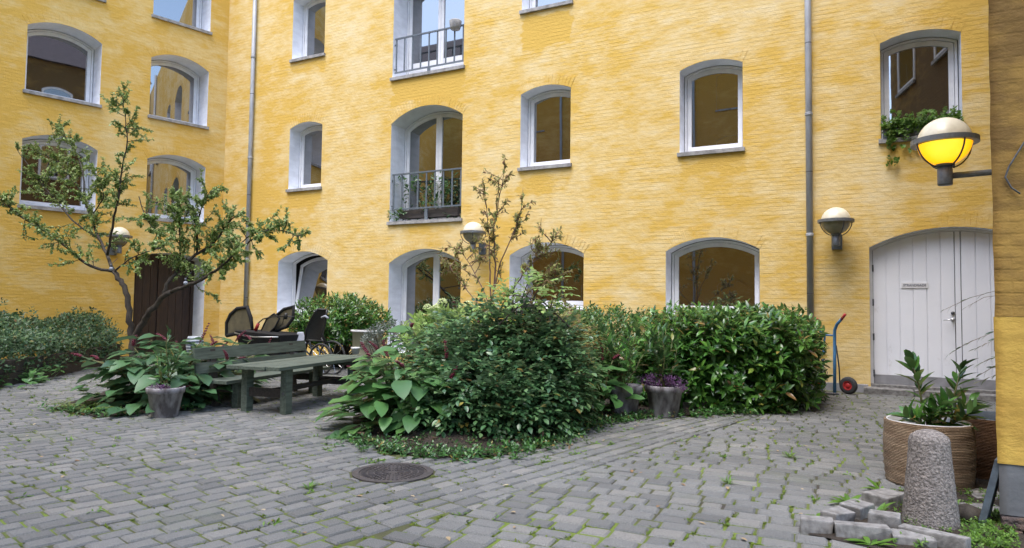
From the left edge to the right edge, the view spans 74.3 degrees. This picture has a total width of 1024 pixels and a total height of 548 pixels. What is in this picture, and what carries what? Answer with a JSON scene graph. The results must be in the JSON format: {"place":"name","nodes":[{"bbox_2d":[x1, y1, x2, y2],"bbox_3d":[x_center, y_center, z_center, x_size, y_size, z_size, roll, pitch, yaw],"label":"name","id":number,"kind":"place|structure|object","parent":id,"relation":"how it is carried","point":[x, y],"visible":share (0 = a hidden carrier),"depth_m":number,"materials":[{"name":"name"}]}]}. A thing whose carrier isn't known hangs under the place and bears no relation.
{"place":"outdoors","nodes":[
{"label":"outdoors","id":0,"kind":"place"},
{"bbox_2d":[0,0,229,358],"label":"warehouse building","id":1,"kind":"structure","parent":0,"point":[72,60],"depth_m":17.39,"materials":[{"name":"brick"}]},
{"bbox_2d":[17,125,102,214],"bbox_3d":[-11.204,-2.549,16.637,0.740,2.084,1.801,-2,-4,42],"label":"window","id":2,"kind":"structure","parent":1,"relation":"in","point":[28,199],"depth_m":16.73,"materials":[{"name":"wood"}]},
{"bbox_2d":[22,12,106,107],"bbox_3d":[-11.171,-5.283,16.766,0.740,2.122,1.815,-2,-4,42],"label":"window","id":3,"kind":"structure","parent":1,"relation":"in","point":[63,62],"depth_m":16.96,"materials":[{"name":"wood"}]},
{"bbox_2d":[106,227,132,254],"bbox_3d":[-9.905,-0.832,17.003,0.741,0.695,0.580,-2,-4,42],"label":"wall lamp","id":4,"kind":"object","parent":1,"relation":"attached to","point":[119,244],"visible":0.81,"depth_m":16.87,"materials":[{"name":"white glass"}]},
{"bbox_2d":[133,244,207,351],"bbox_3d":[-9.521,0.687,18.517,0.808,2.955,1.969,-2,-4,42],"label":"door","id":5,"kind":"structure","parent":1,"relation":"in","point":[182,311],"depth_m":18.87,"materials":[{"name":"wood"}]},
{"bbox_2d":[143,146,209,224],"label":"window","id":6,"kind":"structure","parent":1,"relation":"in","point":[165,171],"depth_m":18.83,"materials":[{"name":"wood"}]},
{"bbox_2d":[147,46,212,129],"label":"window","id":7,"kind":"structure","parent":1,"relation":"in","point":[178,84],"depth_m":19.03,"materials":[{"name":"wood"}]},
{"bbox_2d":[151,0,212,34],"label":"window","id":8,"kind":"structure","parent":1,"relation":"in","point":[195,15],"depth_m":19.27,"materials":[{"name":"wood"}]},
{"bbox_2d":[0,352,995,547],"bbox_3d":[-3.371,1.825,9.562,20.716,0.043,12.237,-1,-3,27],"label":"paving","id":9,"kind":"structure","parent":0,"point":[479,532],"depth_m":5.40,"materials":[{"name":"grey stone"}]},
{"bbox_2d":[0,361,64,388],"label":"hosta","id":10,"kind":"object","parent":9,"relation":"on","point":[39,378],"visible":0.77,"depth_m":11.36,"materials":[{"name":"green plant"}]},
{"bbox_2d":[0,344,119,386],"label":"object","id":11,"kind":"object","parent":9,"relation":"on","point":[71,367],"visible":0.62,"depth_m":12.36,"materials":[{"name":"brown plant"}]},
{"bbox_2d":[0,297,126,378],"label":"ground cover shrub","id":12,"kind":"object","parent":11,"relation":"in","point":[48,336],"visible":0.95,"depth_m":13.29,"materials":[{"name":"green plant"}]},
{"bbox_2d":[1,356,144,359],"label":"planting bed","id":13,"kind":"object","parent":9,"relation":"on","point":[120,358],"visible":0.03,"depth_m":16.50,"materials":[{"name":"soil"}]},
{"bbox_2d":[54,391,189,416],"bbox_3d":[-5.376,1.764,9.728,1.658,0.063,3.260,2,-3,-18],"label":"planting bed","id":14,"kind":"object","parent":9,"relation":"on","point":[90,399],"visible":0.09,"depth_m":8.71,"materials":[{"name":"soil"}]},
{"bbox_2d":[43,397,113,412],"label":"ground cover plant","id":15,"kind":"object","parent":14,"relation":"on","point":[85,408],"visible":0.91,"depth_m":8.66,"materials":[{"name":"green plant"}]},
{"bbox_2d":[0,80,311,357],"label":"tree","id":16,"kind":"object","parent":14,"relation":"on","point":[212,247],"visible":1,"depth_m":12.76,"materials":[{"name":"green plant"}]},
{"bbox_2d":[70,322,259,415],"bbox_3d":[-4.812,1.301,9.283,2.492,1.255,2.216,-1,-3,27],"label":"pokeweed","id":17,"kind":"object","parent":14,"relation":"on","point":[131,371],"visible":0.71,"depth_m":8.86,"materials":[{"name":"green plant"}]},
{"bbox_2d":[122,373,222,407],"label":"pokeweed","id":18,"kind":"object","parent":14,"relation":"on","point":[190,396],"visible":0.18,"depth_m":8.88,"materials":[{"name":"green plant"}]},
{"bbox_2d":[141,330,274,398],"bbox_3d":[-4.652,1.421,10.536,2.052,1.132,2.038,-1,-3,27],"label":"pokeweed","id":19,"kind":"object","parent":14,"relation":"on","point":[229,341],"visible":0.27,"depth_m":10.45,"materials":[{"name":"green plant"}]},
{"bbox_2d":[145,324,188,417],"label":"potted plant","id":20,"kind":"object","parent":9,"relation":"on","point":[164,399],"visible":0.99,"depth_m":8.21,"materials":[{"name":"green plant"}]},
{"bbox_2d":[185,336,203,353],"bbox_3d":[-6.200,1.583,13.193,0.340,0.740,0.340,-1,-3,27],"label":"striped pot","id":21,"kind":"object","parent":9,"relation":"on","point":[189,345],"visible":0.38,"depth_m":13.08,"materials":[{"name":"ceramic"}]},
{"bbox_2d":[192,340,329,407],"bbox_3d":[-3.597,1.439,9.958,0.580,0.806,2.410,0,-3,19],"label":"garden bench","id":22,"kind":"object","parent":9,"relation":"on","point":[210,355],"visible":0.72,"depth_m":9.60,"materials":[{"name":"green wood"}]},
{"bbox_2d":[225,305,332,374],"bbox_3d":[-4.885,1.333,13.992,3.036,1.394,0.879,-1,-3,27],"label":"cargo bike","id":23,"kind":"object","parent":9,"relation":"on","point":[239,321],"visible":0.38,"depth_m":14.06,"materials":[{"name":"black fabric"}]},
{"bbox_2d":[226,354,371,414],"bbox_3d":[-2.894,1.511,9.472,0.802,0.613,2.258,0,-3,19],"label":"picnic table","id":24,"kind":"object","parent":9,"relation":"on","point":[283,391],"visible":0.84,"depth_m":8.76,"materials":[{"name":"green wood"}]},
{"bbox_2d":[351,347,359,353],"bbox_3d":[-2.476,1.213,10.694,0.146,0.110,0.146,-1,-3,27],"label":"plant pot","id":25,"kind":"object","parent":24,"relation":"on","point":[354,350],"visible":1,"depth_m":10.64,"materials":[{"name":"ceramic"}]},
{"bbox_2d":[299,481,319,491],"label":"weed plant","id":26,"kind":"object","parent":9,"relation":"on","point":[310,485],"visible":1,"depth_m":5.13,"materials":[{"name":"green plant"}]},
{"bbox_2d":[297,308,345,374],"bbox_3d":[-4.063,1.361,13.708,1.768,1.333,0.228,-1,-3,32],"label":"bicycle","id":27,"kind":"object","parent":9,"relation":"on","point":[315,328],"visible":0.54,"depth_m":13.63,"materials":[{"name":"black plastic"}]},
{"bbox_2d":[285,291,393,367],"bbox_3d":[-3.855,1.226,15.063,2.671,1.716,2.156,-1,-3,27],"label":"round evergreen","id":28,"kind":"object","parent":9,"relation":"on","point":[342,321],"visible":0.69,"depth_m":14.53,"materials":[{"name":"green plant"}]},
{"bbox_2d":[351,329,382,372],"bbox_3d":[-2.813,1.541,13.124,0.644,0.905,0.644,-1,-3,27],"label":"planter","id":29,"kind":"object","parent":9,"relation":"on","point":[356,336],"visible":0.43,"depth_m":12.89,"materials":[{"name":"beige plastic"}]},
{"bbox_2d":[352,462,432,483],"bbox_3d":[-0.997,1.671,5.658,0.670,0.038,0.670,-1,-3,27],"label":"manhole cover","id":30,"kind":"object","parent":9,"relation":"on","point":[386,473],"visible":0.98,"depth_m":5.61,"materials":[{"name":"metal"}]},
{"bbox_2d":[37,397,801,463],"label":"bed edge weeds","id":31,"kind":"object","parent":9,"relation":"on","point":[528,447],"visible":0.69,"depth_m":6.79,"materials":[{"name":"green plant"}]},
{"bbox_2d":[26,416,877,540],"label":"fallen leaves","id":32,"kind":"object","parent":9,"relation":"on","point":[448,538],"visible":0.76,"depth_m":5.10,"materials":[{"name":"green plant"}]},
{"bbox_2d":[1,370,985,537],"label":"grass tufts","id":33,"kind":"object","parent":9,"relation":"on","point":[278,519],"visible":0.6,"depth_m":6.22,"materials":[{"name":"green plant"}]},
{"bbox_2d":[0,355,995,547],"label":"joint moss","id":34,"kind":"object","parent":9,"relation":"on","point":[534,532],"visible":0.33,"depth_m":5.62,"materials":[{"name":"green plant"}]},
{"bbox_2d":[353,379,799,457],"bbox_3d":[0.989,1.833,9.615,5.806,0.077,7.676,-1,-3,27],"label":"planting bed","id":35,"kind":"object","parent":9,"relation":"on","point":[454,435],"visible":0.17,"depth_m":6.98,"materials":[{"name":"soil"}]},
{"bbox_2d":[359,319,418,382],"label":"silver shrub","id":36,"kind":"object","parent":35,"relation":"on","point":[378,332],"visible":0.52,"depth_m":11.84,"materials":[{"name":"green plant"}]},
{"bbox_2d":[314,339,483,439],"bbox_3d":[-1.208,1.301,7.745,2.011,1.146,1.987,1,-3,-3],"label":"pokeweed","id":37,"kind":"object","parent":35,"relation":"on","point":[380,403],"visible":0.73,"depth_m":7.31,"materials":[{"name":"green plant"}]},
{"bbox_2d":[373,299,479,397],"bbox_3d":[-1.078,1.169,9.855,1.921,1.630,2.048,-1,-3,27],"label":"pokeweed","id":38,"kind":"object","parent":35,"relation":"on","point":[401,329],"visible":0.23,"depth_m":9.80,"materials":[{"name":"green plant"}]},
{"bbox_2d":[397,298,496,347],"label":"flowering shrub","id":39,"kind":"object","parent":35,"relation":"on","point":[418,322],"visible":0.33,"depth_m":10.39,"materials":[{"name":"green plant"}]},
{"bbox_2d":[379,287,611,444],"bbox_3d":[-0.311,1.066,7.974,2.894,1.833,2.599,-1,-3,27],"label":"dark shrub","id":40,"kind":"object","parent":35,"relation":"on","point":[506,363],"visible":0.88,"depth_m":7.45,"materials":[{"name":"green plant"}]},
{"bbox_2d":[461,266,578,330],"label":"nandina tips","id":41,"kind":"object","parent":40,"relation":"on","point":[507,291],"visible":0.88,"depth_m":7.97,"materials":[{"name":"green plant"}]},
{"bbox_2d":[437,154,572,312],"bbox_3d":[-0.215,0.135,8.863,2.300,3.376,0.662,-2,-4,41],"label":"tall sapling","id":42,"kind":"object","parent":35,"relation":"on","point":[538,248],"visible":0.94,"depth_m":8.77,"materials":[{"name":"green plant"}]},
{"bbox_2d":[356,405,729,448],"bbox_3d":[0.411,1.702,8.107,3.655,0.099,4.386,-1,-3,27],"label":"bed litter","id":43,"kind":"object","parent":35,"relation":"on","point":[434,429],"visible":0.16,"depth_m":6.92,"materials":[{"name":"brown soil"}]},
{"bbox_2d":[519,294,606,410],"bbox_3d":[0.501,1.040,8.797,1.462,1.590,1.634,1,-3,-6],"label":"reddish shrub","id":44,"kind":"object","parent":35,"relation":"on","point":[575,321],"visible":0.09,"depth_m":8.82,"materials":[{"name":"green plant"}]},
{"bbox_2d":[507,300,656,397],"bbox_3d":[1.309,1.261,11.563,2.678,1.632,3.717,-1,-3,27],"label":"spindle hedge","id":45,"kind":"object","parent":35,"relation":"on","point":[609,318],"visible":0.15,"depth_m":10.88,"materials":[{"name":"green plant"}]},
{"bbox_2d":[571,347,644,417],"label":"pokeweed","id":46,"kind":"object","parent":35,"relation":"on","point":[613,397],"visible":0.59,"depth_m":8.51,"materials":[{"name":"green plant"}]},
{"bbox_2d":[592,318,657,415],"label":"potted plant","id":47,"kind":"object","parent":35,"relation":"on","point":[628,405],"visible":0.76,"depth_m":8.69,"materials":[{"name":"green plant"}]},
{"bbox_2d":[639,321,688,417],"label":"potted plant","id":48,"kind":"object","parent":35,"relation":"on","point":[664,398],"visible":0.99,"depth_m":8.76,"materials":[{"name":"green plant"}]},
{"bbox_2d":[615,299,833,415],"bbox_3d":[3.279,1.246,10.296,2.921,1.751,3.592,-1,-3,27],"label":"laurel hedge","id":49,"kind":"object","parent":35,"relation":"on","point":[760,358],"visible":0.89,"depth_m":9.24,"materials":[{"name":"green plant"}]},
{"bbox_2d":[682,401,797,408],"bbox_3d":[3.203,1.829,9.451,1.889,0.136,0.052,2,-3,-17],"label":"timber edging","id":50,"kind":"object","parent":35,"relation":"on","point":[686,405],"visible":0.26,"depth_m":9.19,"materials":[{"name":"brown wood"}]},
{"bbox_2d":[718,475,736,483],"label":"weed plant","id":51,"kind":"object","parent":9,"relation":"on","point":[726,481],"visible":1,"depth_m":5.42,"materials":[{"name":"green plant"}]},
{"bbox_2d":[781,450,796,457],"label":"weed plant","id":52,"kind":"object","parent":9,"relation":"on","point":[789,456],"visible":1,"depth_m":6.41,"materials":[{"name":"green plant"}]},
{"bbox_2d":[800,514,833,535],"bbox_3d":[1.928,1.604,4.280,0.196,0.119,0.124,0,-3,20],"label":"kerb stone","id":53,"kind":"object","parent":9,"relation":"on","point":[816,524],"visible":0.66,"depth_m":4.24,"materials":[{"name":"grey stone"}]},
{"bbox_2d":[817,313,857,394],"bbox_3d":[5.424,1.340,11.462,0.769,1.357,0.592,-1,-3,27],"label":"hand truck","id":54,"kind":"object","parent":9,"relation":"on","point":[848,385],"visible":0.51,"depth_m":11.36,"materials":[{"name":"blue paint"}]},
{"bbox_2d":[828,493,860,502],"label":"weed plant","id":55,"kind":"object","parent":9,"relation":"on","point":[846,497],"visible":0.56,"depth_m":4.93,"materials":[{"name":"green plant"}]},
{"bbox_2d":[839,498,874,519],"bbox_3d":[2.355,1.623,4.606,0.225,0.129,0.151,3,-3,-36],"label":"kerb stone","id":56,"kind":"object","parent":9,"relation":"on","point":[861,509],"visible":0.55,"depth_m":4.55,"materials":[{"name":"grey stone"}]},
{"bbox_2d":[860,477,891,489],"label":"weed plant","id":57,"kind":"object","parent":9,"relation":"on","point":[874,484],"visible":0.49,"depth_m":5.27,"materials":[{"name":"green plant"}]},
{"bbox_2d":[861,488,903,508],"bbox_3d":[2.705,1.642,4.903,0.275,0.126,0.207,2,-3,-32],"label":"kerb stone","id":58,"kind":"object","parent":9,"relation":"on","point":[877,497],"visible":0.54,"depth_m":4.84,"materials":[{"name":"grey stone"}]},
{"bbox_2d":[891,528,936,547],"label":"kerb stone","id":59,"kind":"object","parent":9,"relation":"on","point":[906,537],"visible":0.62,"depth_m":4.02,"materials":[{"name":"grey stone"}]},
{"bbox_2d":[809,478,1023,547],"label":"soil patch","id":60,"kind":"object","parent":9,"relation":"on","point":[982,483],"visible":0.24,"depth_m":4.22,"materials":[{"name":"brown soil"}]},
{"bbox_2d":[820,506,855,521],"bbox_3d":[2.144,1.616,4.468,0.206,0.122,0.142,2,1,-30],"label":"kerb stone","id":61,"kind":"object","parent":60,"relation":"on","point":[839,513],"visible":0.55,"depth_m":4.43,"materials":[{"name":"grey stone"}]},
{"bbox_2d":[833,520,891,540],"bbox_3d":[2.158,1.600,4.177,0.321,0.120,0.123,0,-3,15],"label":"kerb stone","id":62,"kind":"object","parent":60,"relation":"on","point":[850,529],"visible":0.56,"depth_m":4.14,"materials":[{"name":"grey stone"}]},
{"bbox_2d":[845,536,897,547],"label":"weed plant","id":63,"kind":"object","parent":60,"relation":"on","point":[866,540],"visible":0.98,"depth_m":4.05,"materials":[{"name":"green plant"}]},
{"bbox_2d":[853,498,894,510],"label":"weed plant","id":64,"kind":"object","parent":60,"relation":"on","point":[883,506],"visible":0.3,"depth_m":4.59,"materials":[{"name":"green plant"}]},
{"bbox_2d":[868,509,900,528],"bbox_3d":[2.377,1.592,4.314,0.184,0.144,0.154,-1,-3,33],"label":"granite cube","id":65,"kind":"object","parent":60,"relation":"on","point":[889,519],"visible":0.5,"depth_m":4.27,"materials":[{"name":"stone"}]},
{"bbox_2d":[882,415,976,490],"bbox_3d":[3.417,1.456,5.550,0.661,0.510,0.660,-1,-3,27],"label":"woven basket","id":66,"kind":"object","parent":60,"relation":"on","point":[896,432],"visible":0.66,"depth_m":5.35,"materials":[{"name":"brown wicker"}]},
{"bbox_2d":[887,349,991,430],"bbox_3d":[3.471,0.975,5.526,0.772,0.714,0.528,0,-3,8],"label":"laurel cutting","id":67,"kind":"object","parent":66,"relation":"on","point":[933,413],"visible":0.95,"depth_m":5.49,"materials":[{"name":"green plant"}]},
{"bbox_2d":[901,429,960,530],"bbox_3d":[2.762,1.345,4.470,0.338,0.631,0.338,-1,-3,27],"label":"stone bollard","id":68,"kind":"object","parent":60,"relation":"on","point":[930,498],"visible":0.96,"depth_m":4.36,"materials":[{"name":"stone"}]},
{"bbox_2d":[898,523,970,547],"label":"stone strip","id":69,"kind":"object","parent":60,"relation":"on","point":[946,539],"visible":0.64,"depth_m":3.98,"materials":[{"name":"grey stone"}]},
{"bbox_2d":[891,487,1020,547],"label":"corner weeds","id":70,"kind":"object","parent":60,"relation":"on","point":[1002,540],"visible":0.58,"depth_m":4.19,"materials":[{"name":"green plant"}]},
{"bbox_2d":[958,503,980,523],"bbox_3d":[3.035,1.590,4.479,0.175,0.136,0.129,-1,-3,27],"label":"wood log","id":71,"kind":"object","parent":60,"relation":"on","point":[967,511],"visible":0.44,"depth_m":4.45,"materials":[{"name":"wood"}]},
{"bbox_2d":[968,488,998,499],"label":"paving slab","id":72,"kind":"structure","parent":60,"relation":"on","point":[977,494],"depth_m":5.15,"materials":[{"name":"stone"}]},
{"bbox_2d":[978,458,998,525],"bbox_3d":[3.174,1.432,4.471,0.040,0.460,0.260,16,8,41],"label":"slate board","id":73,"kind":"object","parent":60,"relation":"on","point":[989,498],"visible":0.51,"depth_m":4.38,"materials":[{"name":"grey stone"}]},
{"bbox_2d":[864,386,995,401],"bbox_3d":[7.186,1.978,10.937,2.660,0.133,0.311,-1,-3,27],"label":"door step","id":74,"kind":"object","parent":9,"relation":"on","point":[870,390],"depth_m":11.16,"materials":[{"name":"stone"}]},
{"bbox_2d":[950,410,996,479],"bbox_3d":[4.165,1.479,5.837,0.660,0.510,0.659,-1,-3,27],"label":"woven basket","id":75,"kind":"object","parent":9,"relation":"on","point":[986,443],"visible":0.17,"depth_m":5.62,"materials":[{"name":"brown wicker"}]},
{"bbox_2d":[942,291,995,384],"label":"arching branches","id":76,"kind":"object","parent":75,"relation":"in","point":[989,367],"visible":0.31,"depth_m":6.00,"materials":[{"name":"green plant"}]},
{"bbox_2d":[959,502,999,513],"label":"paving slab","id":77,"kind":"structure","parent":9,"relation":"on","point":[977,505],"depth_m":4.78,"materials":[{"name":"stone"}]},
{"bbox_2d":[988,0,1023,534],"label":"corner building","id":78,"kind":"structure","parent":9,"relation":"on","point":[1006,44],"depth_m":4.36,"materials":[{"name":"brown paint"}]},
{"bbox_2d":[910,117,991,185],"bbox_3d":[4.075,-1.129,6.251,0.707,0.625,0.544,1,-3,-5],"label":"wall lamp","id":79,"kind":"object","parent":78,"relation":"attached to","point":[943,146],"visible":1,"depth_m":6.12,"materials":[{"name":"yellow glass"}]},
{"bbox_2d":[1004,142,1023,193],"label":"wall cable","id":80,"kind":"object","parent":78,"relation":"attached to","point":[1006,173],"depth_m":4.35,"materials":[{"name":"metal"}]},
{"bbox_2d":[218,0,995,393],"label":"warehouse building","id":81,"kind":"structure","parent":0,"point":[652,152],"depth_m":13.81,"materials":[{"name":"brick"}]},
{"bbox_2d":[243,0,256,305],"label":"downpipe","id":82,"kind":"object","parent":81,"relation":"attached to","point":[250,147],"visible":0.79,"depth_m":18.84,"materials":[{"name":"metal"}]},
{"bbox_2d":[275,242,330,316],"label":"window","id":83,"kind":"structure","parent":81,"relation":"in","point":[312,281],"depth_m":18.52,"materials":[{"name":"paint"}]},
{"bbox_2d":[285,113,324,191],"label":"window","id":84,"kind":"structure","parent":81,"relation":"in","point":[305,148],"depth_m":18.40,"materials":[{"name":"wood"}]},
{"bbox_2d":[289,0,325,62],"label":"window","id":85,"kind":"structure","parent":81,"relation":"in","point":[308,42],"depth_m":18.61,"materials":[{"name":"wood"}]},
{"bbox_2d":[385,239,465,352],"bbox_3d":[-1.960,0.553,16.284,2.331,2.763,0.608,-1,-3,27],"label":"window","id":86,"kind":"structure","parent":81,"relation":"in","point":[415,278],"depth_m":16.63,"materials":[{"name":"wood"}]},
{"bbox_2d":[386,95,467,224],"bbox_3d":[-1.944,-2.734,16.454,2.342,3.081,0.710,-1,-3,27],"label":"window","id":87,"kind":"structure","parent":81,"relation":"in","point":[427,139],"depth_m":16.70,"materials":[{"name":"wood"}]},
{"bbox_2d":[390,0,464,80],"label":"window","id":88,"kind":"structure","parent":81,"relation":"in","point":[424,42],"depth_m":16.91,"materials":[{"name":"wood"}]},
{"bbox_2d":[395,171,460,220],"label":"balcony plant","id":89,"kind":"object","parent":81,"relation":"on","point":[428,188],"visible":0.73,"depth_m":16.39,"materials":[{"name":"green plant"}]},
{"bbox_2d":[399,207,460,219],"bbox_3d":[-1.979,-1.464,16.375,1.700,0.200,0.240,-1,-3,27],"label":"balcony trough","id":90,"kind":"object","parent":81,"relation":"on","point":[435,213],"visible":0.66,"depth_m":16.21,"materials":[{"name":"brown wood"}]},
{"bbox_2d":[387,207,406,219],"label":"trailing plant","id":91,"kind":"object","parent":90,"relation":"in","point":[400,210],"visible":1,"depth_m":16.52,"materials":[{"name":"green plant"}]},
{"bbox_2d":[449,18,461,30],"bbox_3d":[-1.335,-5.876,15.964,0.300,0.210,0.300,-1,-3,27],"label":"hanging pot","id":92,"kind":"object","parent":81,"relation":"hanging from","point":[455,24],"visible":1,"depth_m":15.86,"materials":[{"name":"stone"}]},
{"bbox_2d":[460,222,485,254],"bbox_3d":[-0.823,-0.801,15.014,0.580,0.695,0.741,-1,-3,27],"label":"wall lamp","id":93,"kind":"object","parent":81,"relation":"attached to","point":[470,230],"visible":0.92,"depth_m":14.81,"materials":[{"name":"white glass"}]},
{"bbox_2d":[517,73,574,171],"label":"window","id":94,"kind":"structure","parent":81,"relation":"in","point":[546,109],"depth_m":15.11,"materials":[{"name":"wood"}]},
{"bbox_2d":[519,0,572,14],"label":"window","id":95,"kind":"structure","parent":81,"relation":"in","point":[528,6],"depth_m":15.11,"materials":[{"name":"wood"}]},
{"bbox_2d":[505,231,588,310],"bbox_3d":[0.860,-0.038,14.846,2.001,1.757,0.710,-1,-3,27],"label":"window","id":96,"kind":"structure","parent":81,"relation":"in","point":[569,259],"depth_m":15.01,"materials":[{"name":"glass"}]},
{"bbox_2d":[675,46,747,156],"bbox_3d":[3.951,-3.356,13.309,1.390,2.098,0.520,-1,-3,27],"label":"window","id":97,"kind":"structure","parent":81,"relation":"in","point":[711,91],"depth_m":13.45,"materials":[{"name":"wood"}]},
{"bbox_2d":[661,225,765,317],"bbox_3d":[3.928,-0.028,13.173,1.983,1.816,0.580,-1,-3,27],"label":"window","id":98,"kind":"structure","parent":81,"relation":"in","point":[704,270],"depth_m":13.34,"materials":[{"name":"glass"}]},
{"bbox_2d":[804,0,813,320],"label":"downpipe","id":99,"kind":"object","parent":81,"relation":"attached to","point":[809,166],"visible":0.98,"depth_m":12.15,"materials":[{"name":"metal"}]},
{"bbox_2d":[817,207,854,249],"bbox_3d":[5.593,-0.794,11.670,0.580,0.695,0.741,-1,-3,27],"label":"wall lamp","id":100,"kind":"object","parent":81,"relation":"attached to","point":[835,222],"visible":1,"depth_m":11.47,"materials":[{"name":"grey glass"}]},
{"bbox_2d":[883,126,922,138],"bbox_3d":[6.978,-2.442,11.557,1.120,0.160,0.180,-1,-3,27],"label":"window box","id":101,"kind":"object","parent":81,"relation":"on","point":[914,133],"visible":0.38,"depth_m":11.59,"materials":[{"name":"grey paint"}]},
{"bbox_2d":[879,105,964,166],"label":"trailing ivy","id":102,"kind":"object","parent":101,"relation":"in","point":[911,123],"visible":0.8,"depth_m":11.52,"materials":[{"name":"green plant"}]},
{"bbox_2d":[874,14,966,143],"bbox_3d":[7.042,-3.325,11.696,1.374,2.139,0.520,-1,-3,27],"label":"window","id":103,"kind":"structure","parent":81,"relation":"in","point":[922,68],"depth_m":11.81,"materials":[{"name":"wood"}]},
{"bbox_2d":[861,211,995,393],"bbox_3d":[7.326,0.506,11.278,2.649,3.095,0.308,-1,-3,27],"label":"door","id":104,"kind":"structure","parent":81,"relation":"in","point":[911,274],"depth_m":11.43,"materials":[{"name":"wood"}]}
]}

